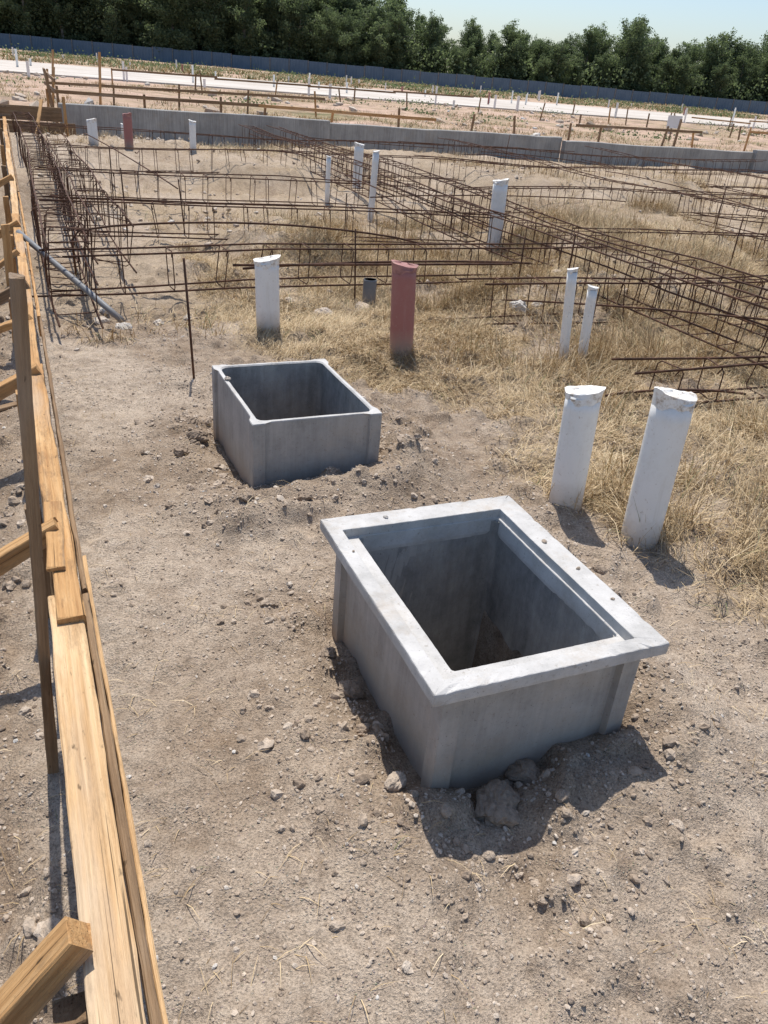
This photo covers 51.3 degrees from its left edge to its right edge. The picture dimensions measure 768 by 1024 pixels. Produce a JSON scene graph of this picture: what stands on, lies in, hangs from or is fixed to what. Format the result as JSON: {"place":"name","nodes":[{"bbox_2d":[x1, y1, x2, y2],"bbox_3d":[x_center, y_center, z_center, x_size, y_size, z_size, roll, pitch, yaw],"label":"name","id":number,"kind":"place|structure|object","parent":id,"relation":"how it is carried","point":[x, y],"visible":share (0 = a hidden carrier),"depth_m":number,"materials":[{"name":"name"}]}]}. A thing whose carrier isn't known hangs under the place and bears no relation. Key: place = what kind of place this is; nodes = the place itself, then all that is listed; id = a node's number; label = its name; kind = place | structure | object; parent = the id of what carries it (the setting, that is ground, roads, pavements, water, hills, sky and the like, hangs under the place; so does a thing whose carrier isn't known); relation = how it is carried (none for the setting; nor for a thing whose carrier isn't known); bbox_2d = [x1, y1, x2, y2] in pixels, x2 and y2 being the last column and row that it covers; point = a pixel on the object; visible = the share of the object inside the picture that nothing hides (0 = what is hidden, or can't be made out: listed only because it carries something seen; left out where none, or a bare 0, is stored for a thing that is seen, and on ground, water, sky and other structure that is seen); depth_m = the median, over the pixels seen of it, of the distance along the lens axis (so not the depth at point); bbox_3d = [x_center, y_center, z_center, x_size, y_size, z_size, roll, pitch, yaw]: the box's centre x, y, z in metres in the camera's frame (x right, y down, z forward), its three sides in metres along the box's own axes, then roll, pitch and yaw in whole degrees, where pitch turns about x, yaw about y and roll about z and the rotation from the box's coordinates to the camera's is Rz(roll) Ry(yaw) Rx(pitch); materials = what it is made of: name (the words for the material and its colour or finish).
{"place":"outdoors","nodes":[
{"label":"outdoors","id":0,"kind":"place"},
{"bbox_2d":[0,71,765,151],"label":"rough grass","id":1,"kind":"structure","parent":0,"point":[505,130],"depth_m":28.83,"materials":[{"name":"beige plant"}]},
{"bbox_2d":[0,48,767,1023],"bbox_3d":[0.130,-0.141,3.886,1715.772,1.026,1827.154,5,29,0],"label":"ground","id":2,"kind":"structure","parent":0,"point":[222,928],"depth_m":2.23,"materials":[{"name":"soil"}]},
{"bbox_2d":[1,0,44,35],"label":"tree","id":3,"kind":"object","parent":2,"relation":"on","point":[26,10],"visible":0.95,"depth_m":122.28,"materials":[{"name":"green plant"}]},
{"bbox_2d":[0,313,59,948],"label":"soil lumps","id":4,"kind":"object","parent":2,"relation":"on","point":[41,931],"visible":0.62,"depth_m":1.89,"materials":[{"name":"soil"}]},
{"bbox_2d":[0,97,75,136],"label":"timber formwork","id":5,"kind":"object","parent":2,"relation":"on","point":[39,113],"visible":0.59,"depth_m":13.49,"materials":[{"name":"brown wood"}]},
{"bbox_2d":[11,111,103,328],"bbox_3d":[-3.915,-3.883,9.055,0.380,0.533,11.321,-8,31,-22],"label":"rebar cage","id":6,"kind":"object","parent":2,"relation":"on","point":[55,171],"visible":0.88,"depth_m":6.27,"materials":[{"name":"metal"}]},
{"bbox_2d":[29,0,87,40],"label":"tree","id":7,"kind":"object","parent":2,"relation":"on","point":[58,14],"visible":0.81,"depth_m":124.29,"materials":[{"name":"green plant"}]},
{"bbox_2d":[0,116,167,1023],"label":"timber rail","id":8,"kind":"object","parent":2,"relation":"on","point":[106,940],"visible":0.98,"depth_m":1.46,"materials":[{"name":"beige wood"}]},
{"bbox_2d":[16,229,123,322],"bbox_3d":[-2.042,-1.534,5.164,1.145,0.368,0.040,25,35,32],"label":"conduit pipe","id":9,"kind":"object","parent":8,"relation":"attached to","point":[111,311],"visible":0.92,"depth_m":5.12,"materials":[{"name":"grey plastic"}]},
{"bbox_2d":[46,134,136,273],"bbox_3d":[-3.186,-3.397,8.362,0.329,0.485,6.836,-8,31,-22],"label":"rebar cage","id":10,"kind":"object","parent":2,"relation":"on","point":[83,189],"visible":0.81,"depth_m":7.14,"materials":[{"name":"metal"}]},
{"bbox_2d":[71,221,419,274],"bbox_3d":[-0.955,-2.000,6.081,2.658,0.392,0.047,-6,31,-20],"label":"loose bar","id":11,"kind":"object","parent":10,"relation":"on","point":[155,223],"visible":0.96,"depth_m":5.88,"materials":[{"name":"metal"}]},
{"bbox_2d":[69,0,113,42],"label":"tree","id":12,"kind":"object","parent":2,"relation":"on","point":[89,4],"visible":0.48,"depth_m":125.50,"materials":[{"name":"green plant"}]},
{"bbox_2d":[82,0,136,44],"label":"tree","id":13,"kind":"object","parent":2,"relation":"on","point":[114,34],"visible":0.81,"depth_m":124.09,"materials":[{"name":"green plant"}]},
{"bbox_2d":[122,112,133,147],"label":"drain pipe","id":14,"kind":"object","parent":2,"relation":"on","point":[128,129],"visible":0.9,"depth_m":11.83,"materials":[{"name":"red plastic"}]},
{"bbox_2d":[119,0,160,46],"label":"tree","id":15,"kind":"object","parent":2,"relation":"on","point":[129,17],"visible":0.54,"depth_m":125.32,"materials":[{"name":"green plant"}]},
{"bbox_2d":[137,0,205,51],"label":"tree","id":16,"kind":"object","parent":2,"relation":"on","point":[165,37],"visible":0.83,"depth_m":124.17,"materials":[{"name":"green plant"}]},
{"bbox_2d":[153,0,204,50],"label":"tree","id":17,"kind":"object","parent":2,"relation":"on","point":[185,31],"visible":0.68,"depth_m":124.47,"materials":[{"name":"green plant"}]},
{"bbox_2d":[146,0,225,49],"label":"tree","id":18,"kind":"object","parent":2,"relation":"on","point":[196,26],"visible":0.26,"depth_m":125.42,"materials":[{"name":"green plant"}]},
{"bbox_2d":[49,81,324,118],"bbox_3d":[-5.541,-12.087,23.490,8.062,0.955,0.217,-8,31,-23],"label":"profile board","id":19,"kind":"object","parent":2,"relation":"on","point":[247,94],"visible":0.83,"depth_m":23.28,"materials":[{"name":"brown wood"}]},
{"bbox_2d":[58,103,329,147],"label":"concrete wall","id":20,"kind":"structure","parent":2,"relation":"on","point":[146,119],"depth_m":15.05,"materials":[{"name":"grey concrete"}]},
{"bbox_2d":[190,0,240,52],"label":"tree","id":21,"kind":"object","parent":2,"relation":"on","point":[208,6],"visible":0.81,"depth_m":126.03,"materials":[{"name":"green plant"}]},
{"bbox_2d":[39,167,408,206],"bbox_3d":[-1.714,-3.667,9.113,4.325,0.350,0.260,-8,31,-23],"label":"rebar cage","id":22,"kind":"object","parent":2,"relation":"on","point":[205,176],"visible":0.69,"depth_m":9.03,"materials":[{"name":"metal"}]},
{"bbox_2d":[224,0,271,56],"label":"tree","id":23,"kind":"object","parent":2,"relation":"on","point":[242,18],"visible":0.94,"depth_m":126.30,"materials":[{"name":"green plant"}]},
{"bbox_2d":[39,196,492,242],"bbox_3d":[-0.883,-2.707,7.508,4.319,0.352,0.222,-7,31,-21],"label":"rebar cage","id":24,"kind":"object","parent":2,"relation":"on","point":[243,207],"visible":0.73,"depth_m":7.31,"materials":[{"name":"metal"}]},
{"bbox_2d":[253,255,280,332],"bbox_3d":[-0.712,-1.288,4.912,0.164,0.570,0.146,4,29,1],"label":"drain pipe","id":25,"kind":"object","parent":2,"relation":"on","point":[267,291],"visible":0.96,"depth_m":4.83,"materials":[{"name":"white plastic"}]},
{"bbox_2d":[254,0,283,57],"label":"tree","id":26,"kind":"object","parent":2,"relation":"on","point":[272,19],"visible":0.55,"depth_m":128.89,"materials":[{"name":"green plant"}]},
{"bbox_2d":[274,0,312,58],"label":"tree","id":27,"kind":"object","parent":2,"relation":"on","point":[283,29],"visible":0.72,"depth_m":127.85,"materials":[{"name":"green plant"}]},
{"bbox_2d":[212,359,381,487],"bbox_3d":[-0.419,-0.069,3.565,0.526,1.025,0.677,-8,31,-22],"label":"inspection chamber","id":28,"kind":"object","parent":2,"relation":"on","point":[287,421],"visible":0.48,"depth_m":3.23,"materials":[{"name":"concrete"}]},
{"bbox_2d":[273,0,324,59],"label":"tree","id":29,"kind":"object","parent":2,"relation":"on","point":[301,6],"visible":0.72,"depth_m":127.58,"materials":[{"name":"green plant"}]},
{"bbox_2d":[32,242,605,297],"bbox_3d":[-0.277,-1.848,6.033,4.626,0.330,0.236,-8,31,-23],"label":"rebar cage","id":30,"kind":"object","parent":2,"relation":"on","point":[262,250],"visible":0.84,"depth_m":5.81,"materials":[{"name":"metal"}]},
{"bbox_2d":[233,263,512,265],"bbox_3d":[-0.041,-1.796,5.808,2.088,0.076,0.018,-3,30,-15],"label":"loose bar","id":31,"kind":"object","parent":30,"relation":"on","point":[382,264],"visible":0.88,"depth_m":5.79,"materials":[{"name":"metal"}]},
{"bbox_2d":[242,260,531,269],"bbox_3d":[0.090,-1.859,6.024,2.313,0.077,0.018,-6,31,-19],"label":"loose bar","id":32,"kind":"object","parent":30,"relation":"on","point":[426,261],"visible":0.66,"depth_m":6.09,"materials":[{"name":"metal"}]},
{"bbox_2d":[308,8,347,64],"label":"tree","id":33,"kind":"object","parent":2,"relation":"on","point":[330,22],"visible":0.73,"depth_m":127.80,"materials":[{"name":"green plant"}]},
{"bbox_2d":[111,68,545,120],"bbox_3d":[-1.434,-18.139,34.986,20.125,1.131,0.277,-8,32,-23],"label":"profile board","id":34,"kind":"object","parent":2,"relation":"on","point":[276,82],"visible":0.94,"depth_m":33.62,"materials":[{"name":"brown wood"}]},
{"bbox_2d":[320,0,369,58],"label":"tree","id":35,"kind":"object","parent":2,"relation":"on","point":[349,10],"visible":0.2,"depth_m":131.03,"materials":[{"name":"green plant"}]},
{"bbox_2d":[336,680,363,699],"bbox_3d":[-0.093,0.500,2.237,0.076,0.058,0.069,12,29,12],"label":"rock","id":36,"kind":"object","parent":2,"relation":"on","point":[352,689],"visible":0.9,"depth_m":2.22,"materials":[{"name":"stone"}]},
{"bbox_2d":[330,14,377,65],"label":"tree","id":37,"kind":"object","parent":2,"relation":"on","point":[343,41],"visible":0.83,"depth_m":129.01,"materials":[{"name":"green plant"}]},
{"bbox_2d":[352,142,363,187],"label":"drain pipe","id":38,"kind":"object","parent":2,"relation":"on","point":[358,151],"visible":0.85,"depth_m":11.08,"materials":[{"name":"white plastic"}]},
{"bbox_2d":[362,278,376,305],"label":"drain pipe","id":39,"kind":"object","parent":2,"relation":"on","point":[369,288],"visible":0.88,"depth_m":5.95,"materials":[{"name":"grey plastic"}]},
{"bbox_2d":[353,0,393,65],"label":"tree","id":40,"kind":"object","parent":2,"relation":"on","point":[378,13],"visible":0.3,"depth_m":130.89,"materials":[{"name":"green plant"}]},
{"bbox_2d":[367,150,379,221],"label":"drain pipe","id":41,"kind":"object","parent":2,"relation":"on","point":[374,170],"visible":0.86,"depth_m":9.47,"materials":[{"name":"white plastic"}]},
{"bbox_2d":[45,89,702,147],"bbox_3d":[1.250,-10.050,20.991,18.781,0.910,0.240,-9,32,-24],"label":"profile board","id":42,"kind":"object","parent":2,"relation":"on","point":[332,112],"visible":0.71,"depth_m":19.51,"materials":[{"name":"brown wood"}]},
{"bbox_2d":[364,18,398,67],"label":"tree","id":43,"kind":"object","parent":2,"relation":"on","point":[379,31],"visible":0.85,"depth_m":128.76,"materials":[{"name":"green plant"}]},
{"bbox_2d":[0,33,767,114],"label":"sheet fence","id":44,"kind":"object","parent":2,"relation":"on","point":[193,57],"visible":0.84,"depth_m":128.92,"materials":[{"name":"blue metal"}]},
{"bbox_2d":[0,11,767,101],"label":"undergrowth","id":45,"kind":"object","parent":2,"relation":"on","point":[531,78],"visible":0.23,"depth_m":132.99,"materials":[{"name":"green plant"}]},
{"bbox_2d":[0,48,767,119],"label":"rough grass","id":46,"kind":"structure","parent":2,"relation":"on","point":[342,81],"depth_m":83.60,"materials":[{"name":"green plant"}]},
{"bbox_2d":[0,43,767,139],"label":"scrub","id":47,"kind":"object","parent":2,"relation":"on","point":[43,54],"visible":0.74,"depth_m":81.05,"materials":[{"name":"green plant"}]},
{"bbox_2d":[0,323,767,1023],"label":"sparse straw","id":48,"kind":"object","parent":2,"relation":"on","point":[344,739],"visible":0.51,"depth_m":1.78,"materials":[{"name":"plant"}]},
{"bbox_2d":[0,70,767,141],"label":"slab debris","id":49,"kind":"object","parent":2,"relation":"on","point":[20,97],"visible":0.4,"depth_m":32.03,"materials":[{"name":"stone"}]},
{"bbox_2d":[14,132,767,350],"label":"rubble","id":50,"kind":"object","parent":2,"relation":"on","point":[215,209],"visible":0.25,"depth_m":9.59,"materials":[{"name":"stone"}]},
{"bbox_2d":[24,122,762,174],"bbox_3d":[1.624,-6.878,15.442,15.737,0.402,0.294,-8,31,-22],"label":"rebar cage","id":51,"kind":"object","parent":2,"relation":"on","point":[238,137],"visible":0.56,"depth_m":15.20,"materials":[{"name":"metal"}]},
{"bbox_2d":[372,0,417,68],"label":"tree","id":52,"kind":"object","parent":2,"relation":"on","point":[394,6],"visible":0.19,"depth_m":132.16,"materials":[{"name":"green plant"}]},
{"bbox_2d":[23,128,767,346],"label":"dry grass clumps","id":53,"kind":"object","parent":2,"relation":"on","point":[207,318],"visible":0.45,"depth_m":8.91,"materials":[{"name":"beige plant"}]},
{"bbox_2d":[384,771,406,791],"bbox_3d":[0.026,0.642,1.901,0.055,0.040,0.052,3,29,-4],"label":"rock","id":54,"kind":"object","parent":2,"relation":"on","point":[395,781],"visible":1,"depth_m":1.89,"materials":[{"name":"stone"}]},
{"bbox_2d":[373,10,422,69],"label":"tree","id":55,"kind":"object","parent":2,"relation":"on","point":[398,60],"visible":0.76,"depth_m":129.97,"materials":[{"name":"green plant"}]},
{"bbox_2d":[35,144,767,189],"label":"rebar cage","id":56,"kind":"object","parent":2,"relation":"on","point":[406,157],"visible":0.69,"depth_m":12.36,"materials":[{"name":"metal"}]},
{"bbox_2d":[389,260,418,355],"bbox_3d":[0.110,-1.150,4.691,0.159,0.638,0.142,3,29,1],"label":"drain pipe","id":57,"kind":"object","parent":2,"relation":"on","point":[403,288],"visible":0.96,"depth_m":4.61,"materials":[{"name":"red plastic"}]},
{"bbox_2d":[411,9,452,70],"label":"tree","id":58,"kind":"object","parent":2,"relation":"on","point":[432,35],"visible":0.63,"depth_m":133.00,"materials":[{"name":"green plant"}]},
{"bbox_2d":[121,392,767,951],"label":"clods","id":59,"kind":"object","parent":2,"relation":"on","point":[363,820],"visible":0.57,"depth_m":2.00,"materials":[{"name":"soil"}]},
{"bbox_2d":[329,123,561,160],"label":"concrete wall","id":60,"kind":"structure","parent":2,"relation":"on","point":[344,131],"depth_m":17.13,"materials":[{"name":"grey concrete"}]},
{"bbox_2d":[446,16,486,76],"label":"tree","id":61,"kind":"object","parent":2,"relation":"on","point":[477,38],"visible":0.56,"depth_m":135.37,"materials":[{"name":"green plant"}]},
{"bbox_2d":[168,189,767,628],"bbox_3d":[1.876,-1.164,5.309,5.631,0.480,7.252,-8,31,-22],"label":"dry grass","id":62,"kind":"structure","parent":2,"relation":"on","point":[304,323],"depth_m":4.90,"materials":[{"name":"beige plant"}]},
{"bbox_2d":[320,495,668,789],"bbox_3d":[0.211,0.627,2.374,0.631,1.055,0.782,-7,31,-21],"label":"inspection chamber","id":63,"kind":"object","parent":2,"relation":"on","point":[418,591],"visible":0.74,"depth_m":2.12,"materials":[{"name":"concrete"}]},
{"bbox_2d":[474,779,520,827],"bbox_3d":[0.277,0.699,1.903,0.124,0.098,0.151,13,30,14],"label":"rock","id":64,"kind":"object","parent":2,"relation":"on","point":[497,801],"visible":0.89,"depth_m":1.87,"materials":[{"name":"stone"}]},
{"bbox_2d":[486,178,508,254],"bbox_3d":[1.162,-2.994,8.265,0.165,0.853,0.151,4,29,1],"label":"drain pipe","id":65,"kind":"object","parent":2,"relation":"on","point":[499,196],"visible":0.8,"depth_m":8.14,"materials":[{"name":"white plastic"}]},
{"bbox_2d":[238,124,767,368],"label":"rebar cage","id":66,"kind":"object","parent":2,"relation":"on","point":[607,267],"visible":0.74,"depth_m":6.75,"materials":[{"name":"metal"}]},
{"bbox_2d":[482,299,767,320],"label":"loose bar","id":67,"kind":"object","parent":66,"relation":"on","point":[714,314],"visible":0.87,"depth_m":5.25,"materials":[{"name":"metal"}]},
{"bbox_2d":[482,18,528,78],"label":"tree","id":68,"kind":"object","parent":2,"relation":"on","point":[514,40],"visible":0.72,"depth_m":133.50,"materials":[{"name":"green plant"}]},
{"bbox_2d":[266,125,767,337],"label":"rebar cage","id":69,"kind":"object","parent":2,"relation":"on","point":[578,232],"visible":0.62,"depth_m":7.59,"materials":[{"name":"metal"}]},
{"bbox_2d":[504,758,540,783],"bbox_3d":[0.352,0.655,1.996,0.110,0.073,0.081,21,33,27],"label":"rock","id":70,"kind":"object","parent":2,"relation":"on","point":[524,770],"visible":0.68,"depth_m":1.97,"materials":[{"name":"stone"}]},
{"bbox_2d":[521,37,559,80],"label":"tree","id":71,"kind":"object","parent":2,"relation":"on","point":[541,47],"visible":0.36,"depth_m":136.12,"materials":[{"name":"green plant"}]},
{"bbox_2d":[531,53,556,82],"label":"tree","id":72,"kind":"object","parent":2,"relation":"on","point":[543,64],"visible":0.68,"depth_m":133.48,"materials":[{"name":"green plant"}]},
{"bbox_2d":[534,40,579,83],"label":"tree","id":73,"kind":"object","parent":2,"relation":"on","point":[558,51],"visible":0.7,"depth_m":133.64,"materials":[{"name":"green plant"}]},
{"bbox_2d":[558,267,578,362],"bbox_3d":[1.125,-1.134,4.936,0.066,0.739,0.061,1,29,2],"label":"drain pipe","id":74,"kind":"object","parent":2,"relation":"on","point":[570,289],"visible":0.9,"depth_m":4.86,"materials":[{"name":"white plastic"}]},
{"bbox_2d":[560,47,584,84],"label":"tree","id":75,"kind":"object","parent":2,"relation":"on","point":[578,54],"visible":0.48,"depth_m":135.12,"materials":[{"name":"green plant"}]},
{"bbox_2d":[549,385,605,510],"bbox_3d":[0.737,-0.199,3.125,0.144,0.632,0.133,3,29,1],"label":"drain pipe","id":76,"kind":"object","parent":2,"relation":"on","point":[581,409],"visible":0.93,"depth_m":3.04,"materials":[{"name":"white plastic"}]},
{"bbox_2d":[577,284,598,362],"bbox_3d":[1.244,-1.086,4.948,0.068,0.631,0.060,3,29,1],"label":"drain pipe","id":77,"kind":"object","parent":2,"relation":"on","point":[590,303],"visible":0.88,"depth_m":4.87,"materials":[{"name":"white plastic"}]},
{"bbox_2d":[570,23,611,85],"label":"tree","id":78,"kind":"object","parent":2,"relation":"on","point":[589,38],"visible":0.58,"depth_m":138.29,"materials":[{"name":"green plant"}]},
{"bbox_2d":[424,186,767,218],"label":"rebar cage","id":79,"kind":"object","parent":2,"relation":"on","point":[592,188],"visible":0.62,"depth_m":10.82,"materials":[{"name":"metal"}]},
{"bbox_2d":[585,49,614,86],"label":"tree","id":80,"kind":"object","parent":2,"relation":"on","point":[605,63],"visible":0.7,"depth_m":136.37,"materials":[{"name":"green plant"}]},
{"bbox_2d":[440,138,767,240],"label":"rebar cage","id":81,"kind":"object","parent":2,"relation":"on","point":[648,187],"visible":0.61,"depth_m":11.64,"materials":[{"name":"metal"}]},
{"bbox_2d":[445,275,767,324],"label":"rebar cage","id":82,"kind":"object","parent":2,"relation":"on","point":[584,283],"visible":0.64,"depth_m":5.75,"materials":[{"name":"metal"}]},
{"bbox_2d":[540,461,700,557],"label":"weeds by pipes","id":83,"kind":"object","parent":2,"relation":"on","point":[673,524],"visible":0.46,"depth_m":3.12,"materials":[{"name":"beige plant"}]},
{"bbox_2d":[603,13,668,89],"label":"tree","id":84,"kind":"object","parent":2,"relation":"on","point":[633,50],"visible":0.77,"depth_m":135.92,"materials":[{"name":"green plant"}]},
{"bbox_2d":[624,53,652,91],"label":"tree","id":85,"kind":"object","parent":2,"relation":"on","point":[646,66],"visible":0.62,"depth_m":137.06,"materials":[{"name":"green plant"}]},
{"bbox_2d":[559,140,752,171],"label":"concrete wall","id":86,"kind":"structure","parent":2,"relation":"on","point":[580,147],"depth_m":19.10,"materials":[{"name":"grey concrete"}]},
{"bbox_2d":[620,387,696,548],"bbox_3d":[0.991,-0.108,2.943,0.156,0.740,0.143,4,29,0],"label":"drain pipe","id":87,"kind":"object","parent":2,"relation":"on","point":[666,430],"visible":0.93,"depth_m":2.85,"materials":[{"name":"white plastic"}]},
{"bbox_2d":[645,56,683,92],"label":"tree","id":88,"kind":"object","parent":2,"relation":"on","point":[667,65],"visible":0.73,"depth_m":136.81,"materials":[{"name":"green plant"}]},
{"bbox_2d":[572,227,767,265],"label":"rebar cage","id":89,"kind":"object","parent":2,"relation":"on","point":[702,233],"visible":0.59,"depth_m":8.03,"materials":[{"name":"metal"}]},
{"bbox_2d":[582,146,767,197],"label":"rebar cage","id":90,"kind":"object","parent":2,"relation":"on","point":[675,164],"visible":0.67,"depth_m":15.48,"materials":[{"name":"metal"}]},
{"bbox_2d":[658,52,703,94],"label":"tree","id":91,"kind":"object","parent":2,"relation":"on","point":[682,60],"visible":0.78,"depth_m":136.26,"materials":[{"name":"green plant"}]},
{"bbox_2d":[611,355,767,407],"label":"rebar cage","id":92,"kind":"object","parent":2,"relation":"on","point":[679,369],"visible":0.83,"depth_m":4.40,"materials":[{"name":"metal"}]},
{"bbox_2d":[687,31,734,95],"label":"tree","id":93,"kind":"object","parent":2,"relation":"on","point":[712,56],"visible":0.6,"depth_m":139.30,"materials":[{"name":"green plant"}]},
{"bbox_2d":[709,60,736,98],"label":"tree","id":94,"kind":"object","parent":2,"relation":"on","point":[721,73],"visible":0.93,"depth_m":136.46,"materials":[{"name":"green plant"}]},
{"bbox_2d":[727,51,759,99],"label":"tree","id":95,"kind":"object","parent":2,"relation":"on","point":[743,73],"visible":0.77,"depth_m":139.98,"materials":[{"name":"green plant"}]},
{"bbox_2d":[721,39,767,99],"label":"tree","id":96,"kind":"object","parent":2,"relation":"on","point":[754,48],"visible":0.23,"depth_m":142.36,"materials":[{"name":"green plant"}]},
{"bbox_2d":[738,65,767,100],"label":"tree","id":97,"kind":"object","parent":2,"relation":"on","point":[758,73],"visible":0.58,"depth_m":140.73,"materials":[{"name":"green plant"}]},
{"bbox_2d":[748,150,767,172],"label":"concrete wall","id":98,"kind":"structure","parent":2,"relation":"on","point":[760,155],"depth_m":20.21,"materials":[{"name":"grey concrete"}]},
{"bbox_2d":[0,60,767,128],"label":"road","id":99,"kind":"structure","parent":0,"point":[72,71],"depth_m":53.07,"materials":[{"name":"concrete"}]},
{"bbox_2d":[378,0,767,72],"label":"sky","id":100,"kind":"structure","parent":0,"point":[679,21],"materials":[{"name":"blue"}]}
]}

